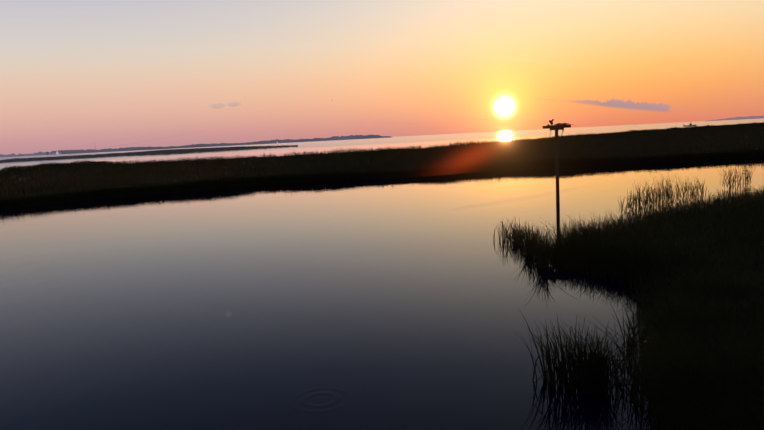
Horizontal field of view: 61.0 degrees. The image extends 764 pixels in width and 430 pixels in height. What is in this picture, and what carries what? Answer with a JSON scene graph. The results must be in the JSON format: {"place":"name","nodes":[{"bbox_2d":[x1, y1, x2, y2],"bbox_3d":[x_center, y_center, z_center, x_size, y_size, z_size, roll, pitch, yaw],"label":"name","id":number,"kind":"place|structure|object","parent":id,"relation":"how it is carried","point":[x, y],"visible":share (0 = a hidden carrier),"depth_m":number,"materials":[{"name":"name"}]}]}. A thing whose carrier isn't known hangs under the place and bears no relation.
{"place":"outdoors","nodes":[
{"label":"outdoors","id":0,"kind":"place"},
{"bbox_2d":[0,145,297,162],"bbox_3d":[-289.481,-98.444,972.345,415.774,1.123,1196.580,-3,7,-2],"label":"marsh island grass","id":1,"kind":"structure","parent":0,"point":[185,151],"depth_m":480.50,"materials":[{"name":"black plant"}]},
{"bbox_2d":[212,103,224,107],"bbox_3d":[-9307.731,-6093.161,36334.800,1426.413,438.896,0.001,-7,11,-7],"label":"cloud","id":2,"kind":"structure","parent":0,"point":[219,105],"depth_m":36348.39,"materials":[{"name":"grey"}]},
{"bbox_2d":[227,102,239,106],"bbox_3d":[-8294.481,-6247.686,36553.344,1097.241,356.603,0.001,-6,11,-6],"label":"cloud","id":3,"kind":"structure","parent":0,"point":[232,104],"depth_m":36546.11,"materials":[{"name":"grey"}]},
{"bbox_2d":[0,118,763,429],"bbox_3d":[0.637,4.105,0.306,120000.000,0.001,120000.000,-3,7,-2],"label":"sea water","id":4,"kind":"structure","parent":0,"point":[383,304],"depth_m":16.91,"materials":[{"name":"liquid"}]},
{"bbox_2d":[0,151,60,156],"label":"distant town buildings","id":5,"kind":"structure","parent":4,"relation":"on","point":[30,154],"depth_m":3914.29,"materials":[{"name":"grey"}]},
{"bbox_2d":[43,135,390,154],"bbox_3d":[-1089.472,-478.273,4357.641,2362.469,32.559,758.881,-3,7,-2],"label":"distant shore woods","id":6,"kind":"object","parent":4,"relation":"on","point":[350,137],"visible":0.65,"depth_m":4346.56,"materials":[{"name":"black plant"}]},
{"bbox_2d":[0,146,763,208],"bbox_3d":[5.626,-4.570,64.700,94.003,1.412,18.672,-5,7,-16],"label":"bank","id":7,"kind":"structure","parent":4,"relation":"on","point":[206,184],"depth_m":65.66,"materials":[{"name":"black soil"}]},
{"bbox_2d":[493,216,534,246],"bbox_3d":[4.985,0.562,24.063,1.493,0.988,2.746,-3,7,-2],"label":"marsh grass clump","id":8,"kind":"object","parent":4,"relation":"on","point":[504,235],"visible":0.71,"depth_m":24.36,"materials":[{"name":"plant"}]},
{"bbox_2d":[543,124,570,202],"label":"nesting platform","id":9,"kind":"structure","parent":4,"relation":"in","point":[556,128],"depth_m":36.19,"materials":[{"name":"brown wood"}]},
{"bbox_2d":[514,309,653,392],"bbox_3d":[3.177,2.315,10.438,2.130,1.497,1.825,-3,7,-2],"label":"marsh grass clump","id":10,"kind":"object","parent":4,"relation":"in","point":[561,374],"visible":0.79,"depth_m":10.41,"materials":[{"name":"plant"}]},
{"bbox_2d":[552,323,634,394],"bbox_3d":[3.498,2.265,10.389,1.615,1.007,1.893,-3,7,-2],"label":"marsh grass clump","id":11,"kind":"object","parent":4,"relation":"on","point":[595,384],"visible":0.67,"depth_m":10.17,"materials":[{"name":"plant"}]},
{"bbox_2d":[0,123,763,204],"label":"marsh ground","id":12,"kind":"structure","parent":0,"point":[648,134],"depth_m":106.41,"materials":[{"name":"black plant"}]},
{"bbox_2d":[0,122,763,172],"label":"marsh grass edge","id":13,"kind":"object","parent":12,"relation":"on","point":[21,167],"visible":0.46,"depth_m":176.02,"materials":[{"name":"black plant"}]},
{"bbox_2d":[0,0,763,154],"label":"sky","id":14,"kind":"structure","parent":0,"point":[75,74],"materials":[{"name":"orange"}]},
{"bbox_2d":[576,99,669,111],"bbox_3d":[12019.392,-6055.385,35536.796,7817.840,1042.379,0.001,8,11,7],"label":"cloud","id":15,"kind":"structure","parent":0,"point":[629,104],"depth_m":35326.97,"materials":[{"name":"grey"}]},
{"bbox_2d":[709,116,763,120],"bbox_3d":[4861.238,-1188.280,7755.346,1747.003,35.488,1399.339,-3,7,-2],"label":"headland","id":16,"kind":"structure","parent":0,"point":[748,117],"depth_m":7805.64,"materials":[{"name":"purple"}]},
{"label":"marsh ground","id":17,"kind":"structure","parent":0,"visible":0},
{"bbox_2d":[500,185,763,429],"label":"bank","id":18,"kind":"structure","parent":17,"relation":"on","point":[709,375],"depth_m":12.53,"materials":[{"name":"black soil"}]},
{"bbox_2d":[618,170,706,214],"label":"reeds","id":19,"kind":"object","parent":18,"relation":"on","point":[644,200],"visible":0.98,"depth_m":32.66,"materials":[{"name":"plant"}]},
{"bbox_2d":[714,160,755,189],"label":"reeds","id":20,"kind":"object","parent":18,"relation":"on","point":[747,176],"visible":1,"depth_m":39.15,"materials":[{"name":"brown plant"}]}
]}

